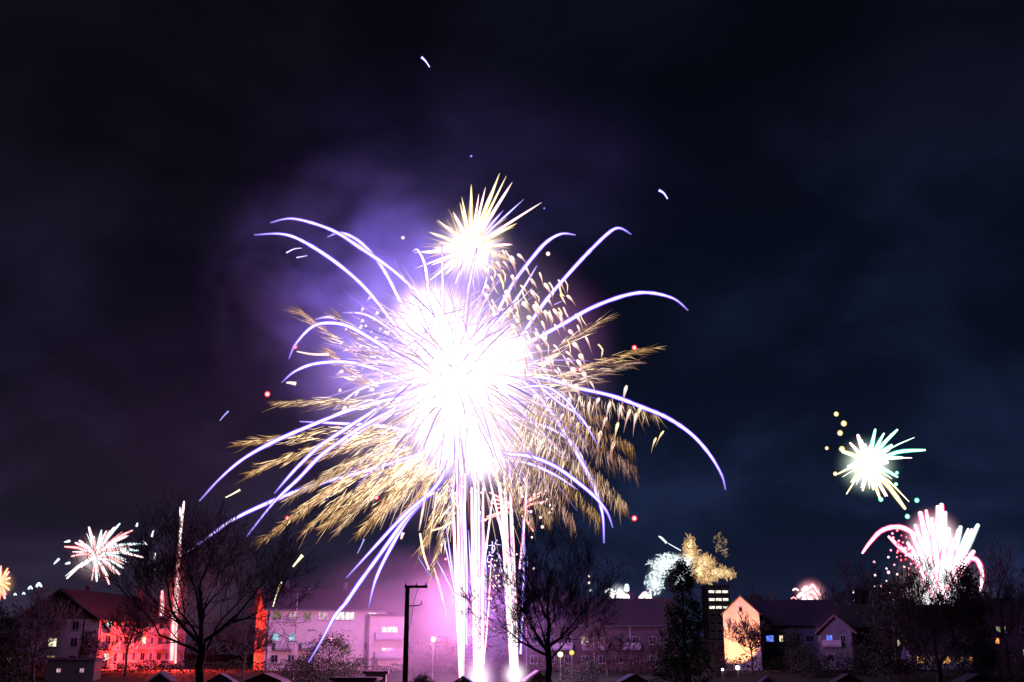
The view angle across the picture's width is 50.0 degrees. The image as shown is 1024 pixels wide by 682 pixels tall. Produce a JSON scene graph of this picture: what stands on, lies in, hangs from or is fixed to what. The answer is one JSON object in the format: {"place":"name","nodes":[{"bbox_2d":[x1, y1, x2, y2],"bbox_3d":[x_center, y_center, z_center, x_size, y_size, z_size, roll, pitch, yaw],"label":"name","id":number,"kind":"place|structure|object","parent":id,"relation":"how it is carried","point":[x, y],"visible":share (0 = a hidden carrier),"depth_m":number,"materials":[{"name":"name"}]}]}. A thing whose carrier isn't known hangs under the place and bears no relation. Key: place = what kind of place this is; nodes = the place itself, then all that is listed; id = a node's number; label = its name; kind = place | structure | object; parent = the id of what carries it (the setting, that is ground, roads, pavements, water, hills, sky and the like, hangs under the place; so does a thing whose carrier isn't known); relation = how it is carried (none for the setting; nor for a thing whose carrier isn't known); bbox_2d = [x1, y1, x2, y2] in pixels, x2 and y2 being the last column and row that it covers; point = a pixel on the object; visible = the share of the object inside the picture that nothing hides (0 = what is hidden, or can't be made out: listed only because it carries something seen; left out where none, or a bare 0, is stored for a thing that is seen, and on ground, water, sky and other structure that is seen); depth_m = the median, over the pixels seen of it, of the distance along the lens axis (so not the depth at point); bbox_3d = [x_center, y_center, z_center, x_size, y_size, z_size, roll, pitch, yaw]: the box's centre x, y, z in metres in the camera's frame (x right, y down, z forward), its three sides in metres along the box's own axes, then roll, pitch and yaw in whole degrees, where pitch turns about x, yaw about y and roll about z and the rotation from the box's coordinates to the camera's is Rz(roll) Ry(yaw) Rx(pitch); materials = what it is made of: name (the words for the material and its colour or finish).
{"place":"outdoors","nodes":[
{"label":"outdoors","id":0,"kind":"place"},
{"bbox_2d":[0,566,10,598],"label":"orange firework","id":1,"kind":"object","parent":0,"point":[4,583],"visible":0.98,"depth_m":308.92},
{"bbox_2d":[54,523,155,584],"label":"white firework","id":2,"kind":"object","parent":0,"point":[109,548],"visible":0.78,"depth_m":332.95,"materials":[{"name":"silver"}]},
{"bbox_2d":[159,501,184,662],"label":"red flare","id":3,"kind":"object","parent":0,"point":[172,651],"visible":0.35,"depth_m":170.03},
{"bbox_2d":[226,303,666,590],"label":"gold firework","id":4,"kind":"object","parent":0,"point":[360,503],"visible":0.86,"depth_m":150.91},
{"bbox_2d":[186,217,725,662],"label":"violet firework","id":5,"kind":"object","parent":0,"point":[419,364],"visible":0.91,"depth_m":151.52},
{"bbox_2d":[297,351,328,355],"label":"stray star","id":6,"kind":"object","parent":5,"relation":"attached to","point":[321,354],"visible":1,"depth_m":155.34,"materials":[{"name":"white"}]},
{"bbox_2d":[336,296,389,410],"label":"pink firework","id":7,"kind":"object","parent":5,"relation":"attached to","point":[386,332],"visible":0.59,"depth_m":158.36},
{"bbox_2d":[418,488,454,620],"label":"willow firework","id":8,"kind":"object","parent":5,"relation":"hanging from","point":[422,512],"visible":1,"depth_m":138.47,"materials":[{"name":"gold metal"}]},
{"bbox_2d":[427,478,552,575],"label":"strobe firework","id":9,"kind":"object","parent":5,"relation":"attached to","point":[540,517],"visible":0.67,"depth_m":148.00},
{"bbox_2d":[481,540,500,608],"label":"crackle firework","id":10,"kind":"object","parent":5,"relation":"on","point":[492,545],"visible":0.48,"depth_m":157.89,"materials":[{"name":"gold metal"}]},
{"bbox_2d":[481,489,546,530],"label":"red firework","id":11,"kind":"object","parent":5,"relation":"attached to","point":[499,512],"visible":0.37,"depth_m":157.92},
{"bbox_2d":[482,250,602,405],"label":"firework sparks","id":12,"kind":"object","parent":5,"relation":"attached to","point":[545,312],"visible":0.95,"depth_m":148.17,"materials":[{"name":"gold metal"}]},
{"bbox_2d":[553,385,663,460],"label":"falling gold firework","id":13,"kind":"object","parent":5,"relation":"hanging from","point":[620,409],"visible":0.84,"depth_m":147.74},
{"bbox_2d":[412,173,541,291],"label":"firework","id":14,"kind":"object","parent":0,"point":[477,231],"visible":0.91,"depth_m":163.49,"materials":[{"name":"gold"}]},
{"bbox_2d":[0,654,1023,681],"bbox_3d":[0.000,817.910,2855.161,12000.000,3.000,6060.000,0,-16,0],"label":"ground","id":15,"kind":"structure","parent":0,"point":[613,676],"depth_m":165.51,"materials":[{"name":"black plant"}]},
{"bbox_2d":[0,594,39,681],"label":"tree","id":16,"kind":"object","parent":15,"relation":"on","point":[5,660],"visible":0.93,"depth_m":144.38,"materials":[{"name":"brown plant"}]},
{"bbox_2d":[0,646,42,676],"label":"bush","id":17,"kind":"object","parent":15,"relation":"on","point":[26,671],"visible":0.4,"depth_m":164.83,"materials":[{"name":"brown plant"}]},
{"bbox_2d":[0,583,86,681],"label":"bare tree","id":18,"kind":"object","parent":15,"relation":"on","point":[40,629],"visible":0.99,"depth_m":143.91,"materials":[{"name":"brown plant"}]},
{"bbox_2d":[4,658,112,671],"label":"hedge","id":19,"kind":"object","parent":15,"relation":"on","point":[44,664],"visible":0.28,"depth_m":171.49,"materials":[{"name":"brown plant"}]},
{"bbox_2d":[44,657,104,680],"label":"garden shed","id":20,"kind":"structure","parent":15,"relation":"on","point":[73,668],"depth_m":159.12,"materials":[{"name":"wood"}]},
{"bbox_2d":[77,629,100,656],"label":"bush","id":21,"kind":"object","parent":15,"relation":"on","point":[87,652],"visible":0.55,"depth_m":169.32,"materials":[{"name":"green plant"}]},
{"bbox_2d":[13,586,189,669],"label":"apartment house","id":22,"kind":"structure","parent":15,"relation":"on","point":[94,605],"depth_m":184.92,"materials":[{"name":"paint"}]},
{"bbox_2d":[47,638,56,647],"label":"window","id":23,"kind":"structure","parent":22,"relation":"in","point":[54,642],"depth_m":182.23,"materials":[{"name":"glass"}]},
{"bbox_2d":[69,638,77,647],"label":"window","id":24,"kind":"structure","parent":22,"relation":"in","point":[73,641],"depth_m":181.79,"materials":[{"name":"black glass"}]},
{"bbox_2d":[71,621,79,630],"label":"window","id":25,"kind":"structure","parent":22,"relation":"in","point":[75,624],"depth_m":182.54,"materials":[{"name":"black glass"}]},
{"bbox_2d":[92,591,164,675],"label":"bare tree","id":26,"kind":"object","parent":15,"relation":"on","point":[113,642],"visible":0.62,"depth_m":165.60,"materials":[{"name":"brown plant"}]},
{"bbox_2d":[146,671,176,681],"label":"garden shed","id":27,"kind":"structure","parent":15,"relation":"on","point":[162,676],"depth_m":143.52,"materials":[{"name":"wood"}]},
{"bbox_2d":[113,658,247,672],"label":"hedge","id":28,"kind":"object","parent":15,"relation":"on","point":[163,662],"visible":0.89,"depth_m":170.53,"materials":[{"name":"green plant"}]},
{"bbox_2d":[55,484,324,681],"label":"bare tree","id":29,"kind":"object","parent":15,"relation":"on","point":[190,572],"visible":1,"depth_m":107.12,"materials":[{"name":"black plant"}]},
{"bbox_2d":[207,673,237,681],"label":"garden shed","id":30,"kind":"structure","parent":15,"relation":"on","point":[222,677],"depth_m":135.84,"materials":[{"name":"wood"}]},
{"bbox_2d":[211,600,280,678],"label":"bare tree","id":31,"kind":"object","parent":15,"relation":"on","point":[241,635],"visible":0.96,"depth_m":161.51,"materials":[{"name":"brown plant"}]},
{"bbox_2d":[245,673,290,681],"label":"garden shed","id":32,"kind":"structure","parent":15,"relation":"on","point":[267,677],"depth_m":133.62,"materials":[{"name":"wood"}]},
{"bbox_2d":[291,593,302,681],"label":"antenna mast","id":33,"kind":"object","parent":15,"relation":"on","point":[296,609],"visible":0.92,"depth_m":159.90,"materials":[{"name":"metal"}]},
{"bbox_2d":[277,655,325,681],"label":"bush","id":34,"kind":"object","parent":15,"relation":"on","point":[290,672],"visible":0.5,"depth_m":151.21,"materials":[{"name":"green plant"}]},
{"bbox_2d":[250,657,374,672],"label":"hedge","id":35,"kind":"object","parent":15,"relation":"on","point":[255,665],"visible":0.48,"depth_m":169.62,"materials":[{"name":"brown plant"}]},
{"bbox_2d":[253,581,391,670],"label":"apartment block","id":36,"kind":"structure","parent":15,"relation":"on","point":[320,608],"depth_m":181.90,"materials":[{"name":"beige paint"}]},
{"bbox_2d":[270,655,277,663],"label":"window","id":37,"kind":"structure","parent":36,"relation":"in","point":[275,656],"depth_m":177.27,"materials":[{"name":"black glass"}]},
{"bbox_2d":[273,611,280,619],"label":"window","id":38,"kind":"structure","parent":36,"relation":"in","point":[277,615],"depth_m":179.10,"materials":[{"name":"glass"}]},
{"bbox_2d":[288,633,294,641],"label":"window","id":39,"kind":"structure","parent":36,"relation":"in","point":[292,637],"depth_m":179.06,"materials":[{"name":"glass"}]},
{"bbox_2d":[289,611,297,619],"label":"window","id":40,"kind":"structure","parent":36,"relation":"in","point":[290,612],"depth_m":179.98,"materials":[{"name":"glass"}]},
{"bbox_2d":[303,612,311,619],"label":"window","id":41,"kind":"structure","parent":36,"relation":"in","point":[307,615],"depth_m":180.73,"materials":[{"name":"glass"}]},
{"bbox_2d":[318,611,328,620],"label":"window","id":42,"kind":"structure","parent":36,"relation":"in","point":[323,616],"depth_m":181.57,"materials":[{"name":"glass"}]},
{"bbox_2d":[334,612,345,620],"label":"window","id":43,"kind":"structure","parent":36,"relation":"in","point":[340,617],"depth_m":182.52,"materials":[{"name":"glass"}]},
{"bbox_2d":[344,612,354,620],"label":"window","id":44,"kind":"structure","parent":36,"relation":"in","point":[349,616],"depth_m":183.03,"materials":[{"name":"glass"}]},
{"bbox_2d":[285,631,369,681],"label":"bush","id":45,"kind":"object","parent":15,"relation":"on","point":[329,659],"visible":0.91,"depth_m":143.40,"materials":[{"name":"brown plant"}]},
{"bbox_2d":[0,627,701,659],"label":"distant wood","id":46,"kind":"object","parent":15,"relation":"on","point":[410,650],"visible":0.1,"depth_m":535.83,"materials":[{"name":"brown plant"}]},
{"bbox_2d":[330,677,381,681],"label":"garden shed","id":47,"kind":"structure","parent":15,"relation":"on","point":[355,679],"depth_m":128.67,"materials":[{"name":"wood"}]},
{"bbox_2d":[363,671,388,681],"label":"garden shed","id":48,"kind":"structure","parent":15,"relation":"on","point":[383,674],"depth_m":139.68,"materials":[{"name":"wood"}]},
{"bbox_2d":[366,614,403,669],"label":"stair wing","id":49,"kind":"structure","parent":15,"relation":"on","point":[385,639],"depth_m":180.83,"materials":[{"name":"paint"}]},
{"bbox_2d":[371,657,377,669],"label":"door","id":50,"kind":"structure","parent":49,"relation":"in","point":[375,664],"depth_m":179.60,"materials":[{"name":"grey metal"}]},
{"bbox_2d":[381,648,396,650],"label":"window","id":51,"kind":"structure","parent":49,"relation":"in","point":[382,649],"depth_m":180.77,"materials":[{"name":"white glass"}]},
{"bbox_2d":[381,626,397,631],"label":"window","id":52,"kind":"structure","parent":49,"relation":"in","point":[383,628],"depth_m":181.65,"materials":[{"name":"glass"}]},
{"bbox_2d":[402,583,426,681],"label":"utility pole","id":53,"kind":"object","parent":15,"relation":"on","point":[406,639],"visible":1,"depth_m":108.23,"materials":[{"name":"wood"}]},
{"bbox_2d":[410,672,438,681],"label":"bush","id":54,"kind":"object","parent":15,"relation":"on","point":[423,678],"visible":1,"depth_m":131.46,"materials":[{"name":"green plant"}]},
{"bbox_2d":[431,636,435,678],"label":"street lamp","id":55,"kind":"object","parent":15,"relation":"on","point":[433,638],"visible":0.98,"depth_m":161.81,"materials":[{"name":"grey metal"}]},
{"bbox_2d":[437,463,467,679],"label":"firework column","id":56,"kind":"structure","parent":15,"relation":"on","point":[462,639],"depth_m":146.20,"materials":[{"name":"white"}]},
{"bbox_2d":[376,662,531,673],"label":"hedge","id":57,"kind":"object","parent":15,"relation":"on","point":[436,667],"visible":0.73,"depth_m":169.50,"materials":[{"name":"green plant"}]},
{"bbox_2d":[454,675,472,681],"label":"garden shed","id":58,"kind":"structure","parent":15,"relation":"on","point":[463,678],"depth_m":122.29,"materials":[{"name":"wood"}]},
{"bbox_2d":[468,451,492,681],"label":"firework column","id":59,"kind":"structure","parent":15,"relation":"on","point":[479,654],"depth_m":145.89,"materials":[{"name":"white"}]},
{"bbox_2d":[488,458,527,681],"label":"firework column","id":60,"kind":"structure","parent":15,"relation":"on","point":[513,650],"depth_m":147.35,"materials":[{"name":"white"}]},
{"bbox_2d":[522,670,552,681],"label":"garden shed","id":61,"kind":"structure","parent":15,"relation":"on","point":[536,676],"depth_m":143.60,"materials":[{"name":"wood"}]},
{"bbox_2d":[453,520,630,681],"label":"bare tree","id":62,"kind":"object","parent":15,"relation":"on","point":[526,602],"visible":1,"depth_m":113.81,"materials":[{"name":"brown plant"}]},
{"bbox_2d":[553,652,604,681],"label":"bush","id":63,"kind":"object","parent":15,"relation":"on","point":[577,675],"visible":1,"depth_m":152.52,"materials":[{"name":"green plant"}]},
{"bbox_2d":[517,592,680,669],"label":"dark apartment building","id":64,"kind":"structure","parent":15,"relation":"on","point":[639,616],"depth_m":190.28,"materials":[{"name":"grey paint"}]},
{"bbox_2d":[530,656,537,663],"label":"window","id":65,"kind":"structure","parent":64,"relation":"in","point":[531,657],"depth_m":188.29,"materials":[{"name":"grey glass"}]},
{"bbox_2d":[575,607,634,675],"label":"bare tree","id":66,"kind":"object","parent":15,"relation":"on","point":[617,646],"visible":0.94,"depth_m":164.96,"materials":[{"name":"brown plant"}]},
{"bbox_2d":[533,655,712,671],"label":"hedge","id":67,"kind":"object","parent":15,"relation":"on","point":[603,661],"visible":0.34,"depth_m":171.59,"materials":[{"name":"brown plant"}]},
{"bbox_2d":[615,673,648,681],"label":"garden shed","id":68,"kind":"structure","parent":15,"relation":"on","point":[629,677],"depth_m":133.94,"materials":[{"name":"wood"}]},
{"bbox_2d":[623,630,664,674],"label":"bush","id":69,"kind":"object","parent":15,"relation":"on","point":[638,668],"visible":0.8,"depth_m":168.47,"materials":[{"name":"green plant"}]},
{"bbox_2d":[647,558,721,681],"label":"conifer","id":70,"kind":"object","parent":15,"relation":"on","point":[673,615],"visible":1,"depth_m":144.54,"materials":[{"name":"green plant"}]},
{"bbox_2d":[687,636,733,676],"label":"bush","id":71,"kind":"object","parent":15,"relation":"on","point":[716,664],"visible":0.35,"depth_m":164.80,"materials":[{"name":"green plant"}]},
{"bbox_2d":[700,585,729,660],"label":"tower block","id":72,"kind":"structure","parent":15,"relation":"on","point":[715,598],"depth_m":408.83,"materials":[{"name":"grey paint"}]},
{"bbox_2d":[720,595,762,669],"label":"gabled house","id":73,"kind":"structure","parent":15,"relation":"on","point":[734,649],"depth_m":185.16,"materials":[{"name":"beige paint"}]},
{"bbox_2d":[720,609,770,673],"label":"bare tree","id":74,"kind":"object","parent":15,"relation":"on","point":[752,636],"visible":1,"depth_m":170.39,"materials":[{"name":"brown plant"}]},
{"bbox_2d":[722,588,768,619],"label":"bare tree","id":75,"kind":"object","parent":15,"relation":"on","point":[753,596],"visible":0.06,"depth_m":231.73,"materials":[{"name":"brown plant"}]},
{"bbox_2d":[758,676,775,681],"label":"garden shed","id":76,"kind":"structure","parent":15,"relation":"on","point":[766,679],"depth_m":125.79,"materials":[{"name":"wood"}]},
{"bbox_2d":[717,653,854,671],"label":"hedge","id":77,"kind":"object","parent":15,"relation":"on","point":[760,665],"visible":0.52,"depth_m":172.59,"materials":[{"name":"green plant"}]},
{"bbox_2d":[745,593,841,668],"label":"row house","id":78,"kind":"structure","parent":15,"relation":"on","point":[808,618],"depth_m":194.32,"materials":[{"name":"grey paint"}]},
{"bbox_2d":[766,635,774,642],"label":"window","id":79,"kind":"structure","parent":78,"relation":"in","point":[771,638],"depth_m":193.13,"materials":[{"name":"glass"}]},
{"bbox_2d":[767,655,774,662],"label":"window","id":80,"kind":"structure","parent":78,"relation":"in","point":[769,657],"depth_m":192.26,"materials":[{"name":"black glass"}]},
{"bbox_2d":[805,635,814,642],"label":"window","id":81,"kind":"structure","parent":78,"relation":"in","point":[809,638],"depth_m":193.51,"materials":[{"name":"black glass"}]},
{"bbox_2d":[777,628,809,673],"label":"bush","id":82,"kind":"object","parent":15,"relation":"on","point":[786,637],"visible":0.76,"depth_m":169.42,"materials":[{"name":"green plant"}]},
{"bbox_2d":[781,642,834,677],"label":"bush","id":83,"kind":"object","parent":15,"relation":"on","point":[809,673],"visible":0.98,"depth_m":164.30,"materials":[{"name":"green plant"}]},
{"bbox_2d":[814,614,861,669],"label":"end house","id":84,"kind":"structure","parent":15,"relation":"on","point":[835,631],"depth_m":191.14,"materials":[{"name":"grey paint"}]},
{"bbox_2d":[829,674,862,681],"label":"garden shed","id":85,"kind":"structure","parent":15,"relation":"on","point":[845,678],"depth_m":133.71,"materials":[{"name":"wood"}]},
{"bbox_2d":[805,552,900,604],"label":"bare tree","id":86,"kind":"object","parent":15,"relation":"on","point":[856,597],"visible":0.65,"depth_m":231.23,"materials":[{"name":"brown plant"}]},
{"bbox_2d":[834,639,881,674],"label":"bush","id":87,"kind":"object","parent":15,"relation":"on","point":[857,667],"visible":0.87,"depth_m":168.68,"materials":[{"name":"green plant"}]},
{"bbox_2d":[850,580,939,681],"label":"conifer","id":88,"kind":"object","parent":15,"relation":"on","point":[911,666],"visible":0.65,"depth_m":158.36,"materials":[{"name":"green plant"}]},
{"bbox_2d":[834,599,956,667],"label":"row house","id":89,"kind":"structure","parent":15,"relation":"on","point":[847,613],"depth_m":208.06,"materials":[{"name":"grey paint"}]},
{"bbox_2d":[862,503,983,597],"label":"pink firework fountain","id":90,"kind":"object","parent":15,"relation":"on","point":[935,534],"visible":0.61,"depth_m":255.26,"materials":[{"name":"silver"}]},
{"bbox_2d":[897,641,981,668],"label":"garden hall","id":91,"kind":"structure","parent":15,"relation":"on","point":[940,650],"depth_m":195.44,"materials":[{"name":"plant"}]},
{"bbox_2d":[859,653,1023,671],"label":"hedge","id":92,"kind":"object","parent":15,"relation":"on","point":[945,664],"visible":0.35,"depth_m":173.60,"materials":[{"name":"brown plant"}]},
{"bbox_2d":[870,546,1017,681],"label":"bare tree","id":93,"kind":"object","parent":15,"relation":"on","point":[924,615],"visible":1,"depth_m":122.79,"materials":[{"name":"brown plant"}]},
{"bbox_2d":[944,554,1001,681],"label":"conifer","id":94,"kind":"object","parent":15,"relation":"on","point":[983,654],"visible":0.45,"depth_m":144.34,"materials":[{"name":"green plant"}]},
{"bbox_2d":[952,673,994,681],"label":"garden shed","id":95,"kind":"structure","parent":15,"relation":"on","point":[966,677],"depth_m":133.96,"materials":[{"name":"wood"}]},
{"bbox_2d":[936,534,1023,677],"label":"bare tree","id":96,"kind":"object","parent":15,"relation":"on","point":[1007,595],"visible":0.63,"depth_m":165.07,"materials":[{"name":"brown plant"}]},
{"bbox_2d":[952,592,1023,668],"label":"corner house","id":97,"kind":"structure","parent":15,"relation":"on","point":[1017,641],"depth_m":197.85,"materials":[{"name":"grey paint"}]},
{"bbox_2d":[960,637,1023,681],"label":"bush","id":98,"kind":"object","parent":15,"relation":"on","point":[1009,658],"visible":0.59,"depth_m":157.91,"materials":[{"name":"green plant"}]},
{"bbox_2d":[0,0,1023,653],"label":"sky","id":99,"kind":"structure","parent":0,"point":[839,228],"materials":[{"name":"black"}]},
{"bbox_2d":[21,670,1020,670],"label":"road","id":100,"kind":"structure","parent":0,"point":[509,670],"depth_m":177.98,"materials":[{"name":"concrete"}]},
{"bbox_2d":[605,584,629,597],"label":"firework","id":101,"kind":"object","parent":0,"point":[621,593],"visible":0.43,"depth_m":291.48,"materials":[{"name":"silver"}]},
{"bbox_2d":[638,592,651,597],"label":"firework","id":102,"kind":"object","parent":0,"point":[645,595],"visible":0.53,"depth_m":292.41},
{"bbox_2d":[644,536,691,595],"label":"silver firework","id":103,"kind":"object","parent":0,"point":[666,565],"visible":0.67,"depth_m":312.49},
{"bbox_2d":[679,533,735,584],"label":"gold glitter firework","id":104,"kind":"object","parent":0,"point":[688,546],"visible":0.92,"depth_m":321.21},
{"bbox_2d":[712,532,729,557],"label":"dim gold curl firework","id":105,"kind":"object","parent":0,"point":[726,542],"visible":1,"depth_m":335.24},
{"bbox_2d":[791,583,820,599],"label":"firework","id":106,"kind":"object","parent":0,"point":[806,589],"visible":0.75,"depth_m":291.79},
{"bbox_2d":[825,412,925,518],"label":"green white firework","id":107,"kind":"object","parent":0,"point":[870,458],"visible":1,"depth_m":240.78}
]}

